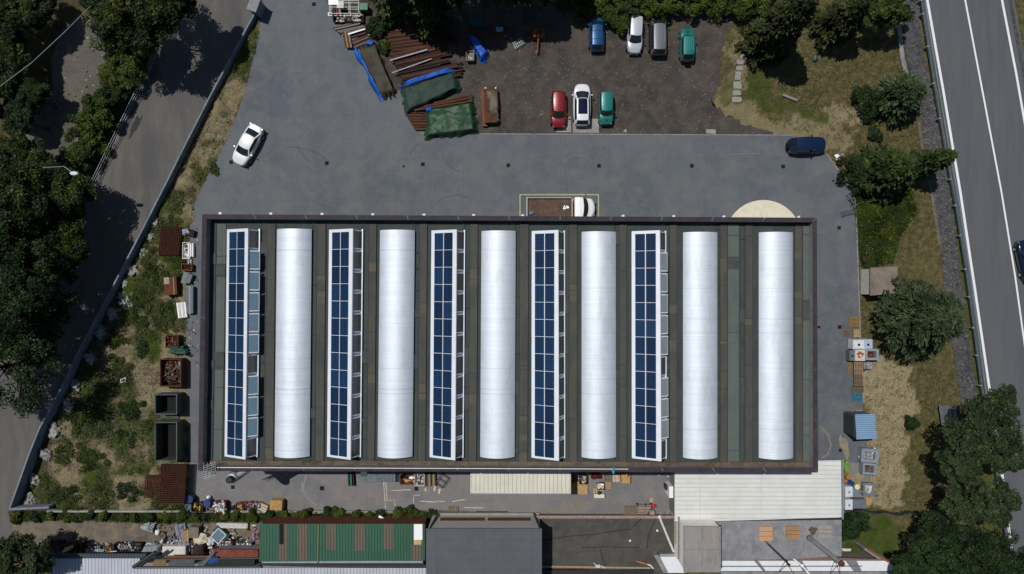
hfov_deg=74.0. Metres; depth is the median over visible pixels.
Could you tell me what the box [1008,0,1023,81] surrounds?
verge
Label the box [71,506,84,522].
bush
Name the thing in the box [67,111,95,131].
shrub
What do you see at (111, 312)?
boulder
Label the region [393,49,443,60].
steel beam
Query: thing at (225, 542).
scrap crate
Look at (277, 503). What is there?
wooden crate
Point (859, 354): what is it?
storage tank
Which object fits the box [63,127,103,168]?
shrub
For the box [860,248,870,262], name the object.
dark stone
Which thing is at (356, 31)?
steel beam
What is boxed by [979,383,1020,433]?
broadleaf tree
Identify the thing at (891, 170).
conifer tree
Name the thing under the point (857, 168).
shrub
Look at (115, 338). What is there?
weed bush
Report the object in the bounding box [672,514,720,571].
building
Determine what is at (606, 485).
pallet
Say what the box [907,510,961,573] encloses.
broadleaf tree
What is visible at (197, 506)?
scrap box
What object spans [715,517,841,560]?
concrete building
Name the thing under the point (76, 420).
weed bush
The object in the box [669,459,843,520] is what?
annex
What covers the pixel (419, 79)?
tarpaulin
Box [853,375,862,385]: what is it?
pallet
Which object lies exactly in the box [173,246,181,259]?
weed bush
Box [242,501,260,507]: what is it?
long tray
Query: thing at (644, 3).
shrub
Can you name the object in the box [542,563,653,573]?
roof piping
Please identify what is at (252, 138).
parked car
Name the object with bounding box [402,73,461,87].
steel beam
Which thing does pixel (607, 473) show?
pallet
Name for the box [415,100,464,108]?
steel beam
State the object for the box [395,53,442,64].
steel beam
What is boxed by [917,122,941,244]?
ditch edging
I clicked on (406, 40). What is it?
steel beam
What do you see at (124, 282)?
boulder
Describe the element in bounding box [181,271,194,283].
grey panel stack
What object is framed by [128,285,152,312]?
weed bush
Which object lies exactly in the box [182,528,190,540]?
wooden cabinet
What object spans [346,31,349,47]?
plank
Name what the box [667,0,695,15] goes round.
shrub
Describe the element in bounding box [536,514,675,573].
flat roof
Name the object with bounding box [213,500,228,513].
offcut box
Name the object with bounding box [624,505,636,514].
pallet stack
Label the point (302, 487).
tyre scuff
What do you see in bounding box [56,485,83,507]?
weed bush
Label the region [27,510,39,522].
bush
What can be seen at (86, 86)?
river stones
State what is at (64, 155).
shrub
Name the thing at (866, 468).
grey skip
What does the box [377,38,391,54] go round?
shrub
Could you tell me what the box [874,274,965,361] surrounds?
cedar tree
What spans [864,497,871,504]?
plywood sheet
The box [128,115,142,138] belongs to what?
asphalt patch
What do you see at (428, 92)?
tarpaulin
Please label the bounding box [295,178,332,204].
tyre track
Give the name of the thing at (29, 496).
boulder
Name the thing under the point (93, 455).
weed bush
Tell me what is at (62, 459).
weed bush
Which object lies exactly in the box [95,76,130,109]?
shrub
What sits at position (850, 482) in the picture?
barrel
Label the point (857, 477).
dust patch
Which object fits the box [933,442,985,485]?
broadleaf tree
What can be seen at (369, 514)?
bush
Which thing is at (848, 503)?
storage tank
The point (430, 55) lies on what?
steel beam
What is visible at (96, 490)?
weed bush
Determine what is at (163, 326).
weed bush
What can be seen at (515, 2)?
conifer tree
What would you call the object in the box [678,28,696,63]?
parked car
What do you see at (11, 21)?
broadleaf tree
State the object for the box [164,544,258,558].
rusty lean to
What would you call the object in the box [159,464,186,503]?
rebar mat stack
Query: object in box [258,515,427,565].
green shed
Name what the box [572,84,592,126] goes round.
parked car
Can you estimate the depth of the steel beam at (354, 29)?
72.66 m
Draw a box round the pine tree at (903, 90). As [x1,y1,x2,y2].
[866,70,927,126]
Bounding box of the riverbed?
[26,13,108,163]
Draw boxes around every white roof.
[652,551,684,572]
[716,542,895,573]
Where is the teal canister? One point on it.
(815, 57)
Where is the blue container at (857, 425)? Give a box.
[843,411,876,439]
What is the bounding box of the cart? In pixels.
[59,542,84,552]
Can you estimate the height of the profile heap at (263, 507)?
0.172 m
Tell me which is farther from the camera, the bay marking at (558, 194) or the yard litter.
the bay marking at (558, 194)
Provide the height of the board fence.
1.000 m
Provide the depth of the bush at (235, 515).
72.54 m
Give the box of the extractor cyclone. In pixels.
[226,470,250,483]
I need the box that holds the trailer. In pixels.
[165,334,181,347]
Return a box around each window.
[440,517,483,520]
[488,517,529,520]
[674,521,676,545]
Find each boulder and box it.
[22,492,35,509]
[29,473,40,485]
[40,448,51,461]
[47,421,61,438]
[62,398,76,413]
[70,378,81,390]
[83,349,97,365]
[94,325,106,340]
[107,307,117,320]
[121,279,127,287]
[127,263,140,276]
[139,248,147,257]
[146,232,154,241]
[150,216,159,227]
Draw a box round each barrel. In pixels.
[185,493,196,502]
[203,498,213,507]
[844,473,850,479]
[845,478,854,486]
[853,483,859,489]
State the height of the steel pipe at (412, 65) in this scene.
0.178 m
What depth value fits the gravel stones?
72.97 m
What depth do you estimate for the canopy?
69.80 m
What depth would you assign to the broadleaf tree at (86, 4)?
68.32 m
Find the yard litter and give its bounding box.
[188,228,197,362]
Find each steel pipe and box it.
[390,49,427,60]
[392,58,431,72]
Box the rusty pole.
[477,511,507,511]
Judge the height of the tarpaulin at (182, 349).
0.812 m
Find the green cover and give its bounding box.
[844,460,849,473]
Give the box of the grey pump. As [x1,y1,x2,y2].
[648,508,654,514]
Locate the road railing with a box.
[92,49,159,183]
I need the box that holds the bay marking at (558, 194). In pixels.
[519,194,598,194]
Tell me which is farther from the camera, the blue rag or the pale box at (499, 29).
the pale box at (499, 29)
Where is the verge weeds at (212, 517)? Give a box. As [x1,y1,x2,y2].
[20,510,428,524]
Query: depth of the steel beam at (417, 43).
72.54 m
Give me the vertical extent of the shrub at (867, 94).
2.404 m
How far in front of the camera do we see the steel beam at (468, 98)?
72.44 m
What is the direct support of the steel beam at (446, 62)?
on the gravel lot
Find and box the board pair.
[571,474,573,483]
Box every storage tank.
[841,484,852,496]
[841,496,852,509]
[845,349,853,360]
[847,339,863,348]
[850,349,864,360]
[858,338,871,348]
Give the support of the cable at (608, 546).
on the flat roof at (565, 551)
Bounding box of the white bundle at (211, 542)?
[207,536,214,545]
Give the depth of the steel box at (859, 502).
72.11 m
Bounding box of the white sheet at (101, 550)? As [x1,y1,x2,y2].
[86,549,103,552]
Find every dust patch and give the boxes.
[543,509,577,511]
[570,501,589,508]
[839,435,848,459]
[851,472,864,490]
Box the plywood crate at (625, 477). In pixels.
[621,472,629,482]
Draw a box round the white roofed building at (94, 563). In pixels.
[47,552,425,573]
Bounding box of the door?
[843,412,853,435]
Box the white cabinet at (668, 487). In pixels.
[664,482,672,497]
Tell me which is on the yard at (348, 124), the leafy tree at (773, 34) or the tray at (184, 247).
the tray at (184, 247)
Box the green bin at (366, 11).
[359,3,368,12]
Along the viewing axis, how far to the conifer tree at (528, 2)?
68.08 m
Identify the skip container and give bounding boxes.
[154,392,183,414]
[155,419,184,461]
[160,358,185,386]
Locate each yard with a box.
[12,519,261,560]
[186,0,870,513]
[188,463,869,513]
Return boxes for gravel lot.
[327,0,773,134]
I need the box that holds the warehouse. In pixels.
[198,214,817,475]
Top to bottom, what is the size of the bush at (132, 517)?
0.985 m
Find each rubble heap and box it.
[117,291,132,311]
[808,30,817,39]
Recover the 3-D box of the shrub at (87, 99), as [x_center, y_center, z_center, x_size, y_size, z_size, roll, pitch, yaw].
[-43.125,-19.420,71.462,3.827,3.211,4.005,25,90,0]
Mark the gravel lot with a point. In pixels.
(567, 70)
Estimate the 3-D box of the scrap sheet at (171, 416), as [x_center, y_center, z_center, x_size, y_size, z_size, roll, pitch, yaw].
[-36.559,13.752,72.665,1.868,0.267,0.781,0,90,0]
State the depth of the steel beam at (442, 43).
72.49 m
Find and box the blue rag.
[208,556,218,562]
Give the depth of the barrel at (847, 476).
72.15 m
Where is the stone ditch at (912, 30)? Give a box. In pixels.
[902,0,983,441]
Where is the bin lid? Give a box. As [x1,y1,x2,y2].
[359,4,366,9]
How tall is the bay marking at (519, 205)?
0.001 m
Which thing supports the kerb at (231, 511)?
on the yard at (348, 124)
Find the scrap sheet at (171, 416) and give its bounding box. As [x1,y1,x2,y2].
[162,415,178,418]
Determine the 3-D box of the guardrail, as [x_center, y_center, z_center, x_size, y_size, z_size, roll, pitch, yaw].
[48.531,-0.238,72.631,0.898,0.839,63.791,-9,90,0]
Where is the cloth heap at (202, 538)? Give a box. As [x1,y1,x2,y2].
[193,533,209,544]
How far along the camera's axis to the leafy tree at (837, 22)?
69.38 m
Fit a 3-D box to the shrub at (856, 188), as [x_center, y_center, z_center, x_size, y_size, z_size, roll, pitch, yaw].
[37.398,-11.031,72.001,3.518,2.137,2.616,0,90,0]
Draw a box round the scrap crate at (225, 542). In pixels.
[212,539,233,548]
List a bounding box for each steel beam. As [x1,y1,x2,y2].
[334,23,359,29]
[337,25,362,31]
[340,26,364,32]
[348,28,364,34]
[385,27,418,33]
[385,30,436,37]
[386,22,448,29]
[386,27,439,33]
[386,30,420,35]
[387,32,436,38]
[388,35,422,40]
[389,33,452,41]
[389,36,453,45]
[389,37,426,42]
[390,39,455,49]
[390,42,445,55]
[391,37,435,43]
[391,40,439,47]
[392,44,441,51]
[392,45,440,56]
[392,48,438,58]
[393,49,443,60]
[393,51,440,63]
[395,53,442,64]
[395,53,451,67]
[397,51,451,62]
[397,58,440,68]
[397,61,448,72]
[397,64,440,74]
[398,58,447,69]
[398,59,448,71]
[399,62,462,76]
[401,64,461,78]
[401,65,456,76]
[402,73,428,80]
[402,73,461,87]
[405,112,425,113]
[407,115,425,116]
[409,118,424,119]
[412,124,427,125]
[414,100,471,110]
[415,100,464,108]
[424,97,471,106]
[427,97,467,104]
[433,94,471,103]
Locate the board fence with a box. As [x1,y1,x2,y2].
[844,508,942,515]
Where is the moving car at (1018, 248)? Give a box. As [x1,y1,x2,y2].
[1012,240,1023,281]
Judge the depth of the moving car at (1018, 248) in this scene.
72.22 m
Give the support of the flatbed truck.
on the yard at (348, 124)
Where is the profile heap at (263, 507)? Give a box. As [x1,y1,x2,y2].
[257,502,268,511]
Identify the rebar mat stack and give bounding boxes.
[144,475,162,497]
[158,226,181,255]
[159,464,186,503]
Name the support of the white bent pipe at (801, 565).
on the concrete building at (747, 539)
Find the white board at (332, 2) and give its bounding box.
[328,0,338,4]
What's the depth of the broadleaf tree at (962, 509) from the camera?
67.22 m
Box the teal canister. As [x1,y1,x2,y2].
[813,54,817,61]
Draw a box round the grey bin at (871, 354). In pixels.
[864,349,878,359]
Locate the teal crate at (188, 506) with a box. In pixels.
[185,503,190,510]
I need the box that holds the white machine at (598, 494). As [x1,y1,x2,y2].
[593,491,604,497]
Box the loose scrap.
[53,523,255,554]
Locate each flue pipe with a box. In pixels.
[765,541,793,573]
[807,535,844,573]
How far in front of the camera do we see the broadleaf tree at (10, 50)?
68.78 m
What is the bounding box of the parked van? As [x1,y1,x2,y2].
[785,135,825,154]
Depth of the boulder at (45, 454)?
72.68 m
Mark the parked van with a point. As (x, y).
(805, 145)
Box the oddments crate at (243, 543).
[232,540,252,545]
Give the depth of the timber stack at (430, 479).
72.46 m
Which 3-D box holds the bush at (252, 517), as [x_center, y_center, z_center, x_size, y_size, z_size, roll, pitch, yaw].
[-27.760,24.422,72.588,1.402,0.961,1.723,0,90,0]
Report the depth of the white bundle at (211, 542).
72.30 m
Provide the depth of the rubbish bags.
72.67 m
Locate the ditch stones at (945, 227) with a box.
[904,2,976,421]
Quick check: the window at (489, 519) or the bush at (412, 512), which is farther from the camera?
the bush at (412, 512)
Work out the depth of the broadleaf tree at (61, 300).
66.57 m
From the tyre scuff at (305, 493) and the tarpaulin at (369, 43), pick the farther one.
the tyre scuff at (305, 493)
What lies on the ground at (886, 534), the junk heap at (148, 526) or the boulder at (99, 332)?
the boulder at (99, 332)
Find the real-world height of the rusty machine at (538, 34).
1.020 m
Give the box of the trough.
[333,11,363,23]
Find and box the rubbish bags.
[834,153,844,159]
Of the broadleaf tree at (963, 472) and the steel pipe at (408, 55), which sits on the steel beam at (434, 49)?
the steel pipe at (408, 55)
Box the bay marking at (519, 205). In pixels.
[519,195,520,215]
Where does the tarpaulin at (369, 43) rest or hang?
on the gravel lot
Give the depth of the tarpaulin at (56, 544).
72.47 m
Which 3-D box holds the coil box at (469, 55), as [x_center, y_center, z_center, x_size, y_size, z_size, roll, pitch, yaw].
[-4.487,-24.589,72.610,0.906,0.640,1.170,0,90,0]
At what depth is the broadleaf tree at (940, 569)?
68.11 m
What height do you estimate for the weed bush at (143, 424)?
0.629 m
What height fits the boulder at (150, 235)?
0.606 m
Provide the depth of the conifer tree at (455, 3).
66.77 m
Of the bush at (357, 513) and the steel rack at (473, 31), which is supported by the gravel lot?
the steel rack at (473, 31)
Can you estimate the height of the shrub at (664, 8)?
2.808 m
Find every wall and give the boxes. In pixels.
[9,14,256,509]
[10,503,54,509]
[47,509,181,511]
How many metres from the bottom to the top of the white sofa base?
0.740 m
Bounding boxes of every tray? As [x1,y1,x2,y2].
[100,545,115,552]
[182,242,190,258]
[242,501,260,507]
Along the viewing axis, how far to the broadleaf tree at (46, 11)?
69.26 m
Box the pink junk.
[252,529,259,541]
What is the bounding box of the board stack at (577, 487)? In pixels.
[571,481,587,493]
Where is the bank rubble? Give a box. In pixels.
[47,152,202,503]
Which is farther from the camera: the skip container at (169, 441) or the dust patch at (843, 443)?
the dust patch at (843, 443)
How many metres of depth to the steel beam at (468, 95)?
72.44 m
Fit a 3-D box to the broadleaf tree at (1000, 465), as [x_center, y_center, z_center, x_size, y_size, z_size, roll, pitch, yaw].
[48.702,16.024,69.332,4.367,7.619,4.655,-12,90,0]
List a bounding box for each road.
[0,0,252,542]
[923,0,1023,563]
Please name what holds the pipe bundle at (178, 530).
on the dirt yard at (98, 532)
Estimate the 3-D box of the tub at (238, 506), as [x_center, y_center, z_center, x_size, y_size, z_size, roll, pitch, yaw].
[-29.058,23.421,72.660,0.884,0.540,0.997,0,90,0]
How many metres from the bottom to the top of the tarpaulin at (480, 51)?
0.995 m
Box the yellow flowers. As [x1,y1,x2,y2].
[856,188,916,267]
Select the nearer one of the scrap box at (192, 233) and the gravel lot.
the scrap box at (192, 233)
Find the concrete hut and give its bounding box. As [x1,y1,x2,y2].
[861,266,897,295]
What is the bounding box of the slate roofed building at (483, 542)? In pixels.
[426,512,541,573]
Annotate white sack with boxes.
[182,228,189,235]
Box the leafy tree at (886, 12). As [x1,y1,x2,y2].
[862,0,916,31]
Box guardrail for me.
[916,0,1011,567]
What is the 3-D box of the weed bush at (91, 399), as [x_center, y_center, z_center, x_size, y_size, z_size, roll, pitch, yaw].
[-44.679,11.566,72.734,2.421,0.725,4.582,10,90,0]
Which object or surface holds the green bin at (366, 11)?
on the gravel lot
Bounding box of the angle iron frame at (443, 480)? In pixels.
[435,473,448,487]
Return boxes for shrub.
[54,142,94,176]
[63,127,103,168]
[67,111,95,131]
[74,114,109,155]
[75,104,118,135]
[80,84,123,120]
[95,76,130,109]
[97,60,141,93]
[103,49,124,66]
[104,51,149,78]
[111,43,146,64]
[365,10,392,37]
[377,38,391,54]
[572,0,603,21]
[591,0,627,16]
[600,6,630,35]
[615,0,641,24]
[632,0,659,15]
[645,0,676,20]
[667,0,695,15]
[677,0,708,17]
[694,0,728,21]
[716,0,743,19]
[734,0,760,18]
[750,0,776,15]
[836,152,873,185]
[839,511,871,541]
[849,179,878,194]
[850,84,890,121]
[868,124,883,141]
[904,415,920,430]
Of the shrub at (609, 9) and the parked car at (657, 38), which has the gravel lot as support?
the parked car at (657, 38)
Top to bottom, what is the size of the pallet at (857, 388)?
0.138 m
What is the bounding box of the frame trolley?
[636,503,651,513]
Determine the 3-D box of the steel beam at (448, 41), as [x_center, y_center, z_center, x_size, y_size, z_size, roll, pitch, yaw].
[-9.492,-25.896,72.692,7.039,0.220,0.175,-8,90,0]
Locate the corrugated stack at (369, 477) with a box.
[357,472,394,481]
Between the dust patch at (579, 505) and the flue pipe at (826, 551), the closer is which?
the flue pipe at (826, 551)
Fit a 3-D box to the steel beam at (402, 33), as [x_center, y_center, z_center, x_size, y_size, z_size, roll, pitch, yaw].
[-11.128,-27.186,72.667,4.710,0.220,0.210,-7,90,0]
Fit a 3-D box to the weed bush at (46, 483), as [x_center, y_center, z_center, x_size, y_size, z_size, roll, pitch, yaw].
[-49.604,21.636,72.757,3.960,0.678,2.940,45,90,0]
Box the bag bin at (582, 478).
[578,474,587,484]
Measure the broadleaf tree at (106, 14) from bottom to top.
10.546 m
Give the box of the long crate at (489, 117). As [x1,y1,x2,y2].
[481,88,496,126]
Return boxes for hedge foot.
[71,44,148,182]
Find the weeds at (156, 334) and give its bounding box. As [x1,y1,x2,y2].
[33,28,258,509]
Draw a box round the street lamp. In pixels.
[43,166,95,179]
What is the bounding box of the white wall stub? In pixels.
[217,522,248,528]
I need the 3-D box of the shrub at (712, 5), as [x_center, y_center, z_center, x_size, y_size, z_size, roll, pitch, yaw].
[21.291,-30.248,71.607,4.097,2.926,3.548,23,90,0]
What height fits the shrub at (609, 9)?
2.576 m
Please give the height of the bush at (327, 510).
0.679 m
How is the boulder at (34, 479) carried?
on the ground at (886, 534)
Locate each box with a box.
[163,277,180,294]
[181,263,193,271]
[188,229,195,236]
[191,501,204,512]
[206,503,212,511]
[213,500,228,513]
[400,474,413,484]
[466,50,473,61]
[496,27,502,31]
[591,472,601,478]
[596,482,604,489]
[849,497,865,507]
[861,361,871,368]
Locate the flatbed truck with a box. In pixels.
[527,194,594,216]
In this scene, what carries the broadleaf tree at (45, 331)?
on the ground at (886, 534)
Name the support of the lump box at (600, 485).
on the yard at (265, 487)
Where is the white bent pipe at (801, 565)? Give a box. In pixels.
[793,559,809,573]
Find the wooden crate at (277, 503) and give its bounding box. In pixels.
[270,498,284,509]
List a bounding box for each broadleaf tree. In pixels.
[0,0,41,43]
[0,29,40,84]
[0,64,17,118]
[0,101,49,135]
[0,129,53,192]
[0,155,48,243]
[0,183,38,280]
[0,195,67,283]
[0,243,56,351]
[0,253,80,327]
[0,299,72,374]
[0,336,64,418]
[0,530,56,573]
[11,0,57,30]
[12,76,56,109]
[12,159,98,231]
[24,205,91,275]
[78,0,102,13]
[80,0,181,58]
[109,12,138,55]
[153,0,197,22]
[890,551,929,573]
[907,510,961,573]
[913,549,964,573]
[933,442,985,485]
[936,524,998,573]
[937,394,1023,463]
[937,483,981,526]
[964,475,1022,529]
[977,529,1023,573]
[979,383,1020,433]
[984,430,1023,474]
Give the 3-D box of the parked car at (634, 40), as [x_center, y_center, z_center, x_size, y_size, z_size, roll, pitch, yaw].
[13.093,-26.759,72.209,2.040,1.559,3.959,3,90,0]
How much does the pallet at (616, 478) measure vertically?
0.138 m
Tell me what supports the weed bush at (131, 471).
on the ground at (886, 534)
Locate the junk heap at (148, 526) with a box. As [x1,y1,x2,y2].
[140,522,155,532]
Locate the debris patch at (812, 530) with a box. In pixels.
[808,526,816,535]
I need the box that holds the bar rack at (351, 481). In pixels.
[348,472,355,485]
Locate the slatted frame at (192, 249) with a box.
[188,243,194,256]
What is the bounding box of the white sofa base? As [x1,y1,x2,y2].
[162,544,188,556]
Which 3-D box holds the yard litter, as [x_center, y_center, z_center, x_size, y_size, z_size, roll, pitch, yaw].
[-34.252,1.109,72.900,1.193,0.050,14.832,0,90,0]
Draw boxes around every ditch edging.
[897,23,907,72]
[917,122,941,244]
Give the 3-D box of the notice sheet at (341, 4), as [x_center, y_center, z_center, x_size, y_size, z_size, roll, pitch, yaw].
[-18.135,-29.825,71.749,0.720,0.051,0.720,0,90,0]
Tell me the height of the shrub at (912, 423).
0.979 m
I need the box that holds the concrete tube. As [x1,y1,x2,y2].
[782,94,797,101]
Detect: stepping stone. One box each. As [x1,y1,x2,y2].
[732,97,741,101]
[733,81,741,88]
[733,90,740,95]
[735,66,742,70]
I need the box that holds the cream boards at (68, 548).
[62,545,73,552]
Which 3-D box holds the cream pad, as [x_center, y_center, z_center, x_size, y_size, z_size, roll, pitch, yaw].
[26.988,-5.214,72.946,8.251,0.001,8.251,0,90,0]
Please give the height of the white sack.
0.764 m
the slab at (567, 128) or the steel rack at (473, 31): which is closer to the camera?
the steel rack at (473, 31)
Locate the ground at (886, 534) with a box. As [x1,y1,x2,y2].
[0,0,1023,573]
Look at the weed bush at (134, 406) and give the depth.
72.72 m
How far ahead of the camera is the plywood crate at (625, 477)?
72.33 m
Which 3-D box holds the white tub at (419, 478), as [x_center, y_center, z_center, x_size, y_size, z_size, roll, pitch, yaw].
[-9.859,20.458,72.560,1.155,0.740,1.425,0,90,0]
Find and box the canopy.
[470,471,570,493]
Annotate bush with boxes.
[10,510,21,524]
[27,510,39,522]
[28,474,66,504]
[46,511,54,520]
[51,435,86,465]
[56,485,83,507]
[59,508,74,523]
[63,400,96,435]
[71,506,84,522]
[79,447,110,473]
[84,378,106,413]
[85,509,94,519]
[89,479,114,509]
[92,410,109,437]
[97,510,108,521]
[103,328,130,349]
[105,353,133,385]
[116,428,136,448]
[116,479,143,502]
[117,400,146,420]
[118,512,124,521]
[120,312,147,328]
[123,512,138,522]
[127,459,153,475]
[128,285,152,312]
[135,339,151,358]
[138,419,154,435]
[139,298,174,324]
[140,242,158,270]
[142,260,170,285]
[144,512,155,522]
[147,486,171,520]
[151,313,177,334]
[156,509,172,523]
[160,220,179,235]
[162,256,186,280]
[168,200,184,224]
[169,502,188,520]
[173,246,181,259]
[175,508,188,521]
[189,512,200,521]
[201,513,209,522]
[209,163,219,176]
[220,512,228,521]
[231,511,240,521]
[246,508,257,523]
[263,509,273,519]
[275,508,287,516]
[292,511,300,516]
[300,507,311,517]
[321,505,332,516]
[331,505,344,517]
[351,509,361,517]
[366,511,373,516]
[375,508,385,516]
[392,506,405,517]
[405,504,419,517]
[423,508,437,520]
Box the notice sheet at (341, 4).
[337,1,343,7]
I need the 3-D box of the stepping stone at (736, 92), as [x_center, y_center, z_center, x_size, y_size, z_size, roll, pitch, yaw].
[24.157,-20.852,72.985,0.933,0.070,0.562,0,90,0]
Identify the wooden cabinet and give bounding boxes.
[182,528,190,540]
[189,525,201,537]
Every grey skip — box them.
[857,447,878,462]
[858,461,876,474]
[860,482,874,495]
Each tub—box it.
[235,501,244,510]
[414,472,424,485]
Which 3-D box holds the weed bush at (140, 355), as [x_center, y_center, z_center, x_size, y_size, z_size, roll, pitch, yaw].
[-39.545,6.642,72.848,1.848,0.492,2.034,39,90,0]
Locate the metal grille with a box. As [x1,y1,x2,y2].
[512,38,524,48]
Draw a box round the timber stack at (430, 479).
[425,472,435,485]
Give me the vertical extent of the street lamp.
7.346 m
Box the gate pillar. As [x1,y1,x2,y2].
[246,0,265,17]
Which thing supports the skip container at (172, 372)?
on the ground at (886, 534)
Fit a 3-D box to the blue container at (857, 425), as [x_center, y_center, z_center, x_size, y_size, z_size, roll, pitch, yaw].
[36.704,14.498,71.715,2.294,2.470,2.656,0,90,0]
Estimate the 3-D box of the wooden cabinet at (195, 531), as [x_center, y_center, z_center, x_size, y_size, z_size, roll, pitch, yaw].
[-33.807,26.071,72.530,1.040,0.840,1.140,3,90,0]
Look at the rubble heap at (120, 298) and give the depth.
72.83 m
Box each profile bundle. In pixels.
[176,302,187,317]
[186,286,195,313]
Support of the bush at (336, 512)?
on the ground at (886, 534)
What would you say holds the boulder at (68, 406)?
on the ground at (886, 534)
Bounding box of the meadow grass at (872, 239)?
[724,27,960,507]
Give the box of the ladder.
[203,462,215,478]
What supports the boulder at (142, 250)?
on the ground at (886, 534)
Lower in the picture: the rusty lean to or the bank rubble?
the rusty lean to
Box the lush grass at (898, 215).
[853,188,917,268]
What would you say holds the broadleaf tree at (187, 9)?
on the ground at (886, 534)
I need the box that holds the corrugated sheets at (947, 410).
[939,405,959,438]
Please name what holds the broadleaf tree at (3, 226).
on the ground at (886, 534)
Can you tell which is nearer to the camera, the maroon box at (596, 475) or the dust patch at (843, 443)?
the maroon box at (596, 475)
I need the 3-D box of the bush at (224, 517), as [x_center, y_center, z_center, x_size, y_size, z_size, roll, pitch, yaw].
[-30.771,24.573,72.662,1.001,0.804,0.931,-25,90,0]
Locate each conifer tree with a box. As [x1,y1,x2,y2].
[368,0,379,7]
[375,0,407,23]
[402,0,456,39]
[434,0,468,15]
[496,0,522,9]
[520,0,551,11]
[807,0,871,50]
[849,143,919,203]
[911,147,958,183]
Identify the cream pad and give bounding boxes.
[732,200,795,217]
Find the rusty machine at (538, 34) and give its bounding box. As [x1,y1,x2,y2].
[532,28,544,52]
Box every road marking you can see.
[926,0,1012,556]
[964,0,1023,341]
[1001,0,1023,121]
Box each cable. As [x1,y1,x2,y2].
[1,6,90,85]
[542,529,628,540]
[582,546,638,547]
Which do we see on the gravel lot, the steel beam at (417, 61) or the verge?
the steel beam at (417, 61)
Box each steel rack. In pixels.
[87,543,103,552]
[329,0,360,16]
[457,27,506,39]
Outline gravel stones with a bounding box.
[459,16,769,132]
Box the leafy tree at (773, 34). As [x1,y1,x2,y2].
[733,0,818,69]
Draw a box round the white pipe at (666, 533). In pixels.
[658,515,674,551]
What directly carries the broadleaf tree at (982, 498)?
on the ground at (886, 534)
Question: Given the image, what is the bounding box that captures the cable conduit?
[217,467,561,468]
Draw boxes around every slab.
[556,117,570,131]
[573,119,598,132]
[706,129,715,133]
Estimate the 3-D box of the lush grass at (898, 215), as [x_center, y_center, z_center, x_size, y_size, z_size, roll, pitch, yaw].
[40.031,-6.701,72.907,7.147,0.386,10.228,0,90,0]
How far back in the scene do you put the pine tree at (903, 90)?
69.93 m
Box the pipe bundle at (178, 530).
[175,523,189,547]
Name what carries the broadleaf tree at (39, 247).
on the ground at (886, 534)
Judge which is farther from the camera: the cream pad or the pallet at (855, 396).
the cream pad
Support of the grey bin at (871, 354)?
on the ground at (886, 534)
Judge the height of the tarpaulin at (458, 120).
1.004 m
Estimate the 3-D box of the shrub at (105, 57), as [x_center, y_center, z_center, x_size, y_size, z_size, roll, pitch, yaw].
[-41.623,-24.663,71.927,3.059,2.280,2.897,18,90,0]
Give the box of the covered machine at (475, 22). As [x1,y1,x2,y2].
[468,17,483,26]
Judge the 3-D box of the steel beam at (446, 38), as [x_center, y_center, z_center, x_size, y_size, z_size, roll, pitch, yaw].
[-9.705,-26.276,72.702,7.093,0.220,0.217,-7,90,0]
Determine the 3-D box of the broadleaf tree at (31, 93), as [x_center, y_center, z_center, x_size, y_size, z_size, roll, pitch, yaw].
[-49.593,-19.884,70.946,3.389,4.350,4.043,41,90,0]
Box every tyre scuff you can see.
[301,482,304,492]
[304,473,316,505]
[820,426,831,458]
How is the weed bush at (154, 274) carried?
on the ground at (886, 534)
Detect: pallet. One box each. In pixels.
[448,506,454,510]
[593,487,603,492]
[604,472,610,481]
[604,482,610,488]
[613,475,619,481]
[844,330,849,335]
[847,362,850,373]
[848,317,858,326]
[852,385,863,391]
[852,393,862,401]
[853,329,859,336]
[853,362,862,374]
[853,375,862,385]
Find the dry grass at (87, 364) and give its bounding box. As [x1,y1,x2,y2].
[35,30,258,510]
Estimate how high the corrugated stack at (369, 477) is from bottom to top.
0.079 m
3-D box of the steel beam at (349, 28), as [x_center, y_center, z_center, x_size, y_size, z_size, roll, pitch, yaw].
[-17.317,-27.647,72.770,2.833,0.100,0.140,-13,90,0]
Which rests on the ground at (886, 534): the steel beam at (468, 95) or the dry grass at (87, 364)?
the dry grass at (87, 364)
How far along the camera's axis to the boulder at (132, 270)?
72.61 m
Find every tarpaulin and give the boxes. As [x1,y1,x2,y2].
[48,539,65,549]
[140,543,162,552]
[170,343,192,356]
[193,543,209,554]
[353,47,383,101]
[359,44,396,100]
[365,40,376,46]
[399,68,456,89]
[400,72,461,115]
[424,101,478,140]
[467,34,488,64]
[486,90,500,124]
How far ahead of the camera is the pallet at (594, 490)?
72.80 m
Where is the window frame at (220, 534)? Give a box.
[210,525,229,543]
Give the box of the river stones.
[49,43,100,102]
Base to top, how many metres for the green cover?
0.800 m
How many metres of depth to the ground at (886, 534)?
73.03 m
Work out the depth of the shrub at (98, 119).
70.70 m
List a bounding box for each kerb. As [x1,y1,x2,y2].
[188,510,438,512]
[420,133,793,135]
[827,154,860,337]
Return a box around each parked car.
[232,122,264,165]
[549,91,567,127]
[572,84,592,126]
[587,16,606,52]
[597,91,614,125]
[625,16,644,54]
[648,13,668,57]
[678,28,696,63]
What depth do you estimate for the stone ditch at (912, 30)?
72.98 m
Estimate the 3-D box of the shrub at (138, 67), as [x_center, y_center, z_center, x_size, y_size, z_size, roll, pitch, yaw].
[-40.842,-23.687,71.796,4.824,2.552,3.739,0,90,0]
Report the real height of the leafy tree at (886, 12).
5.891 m

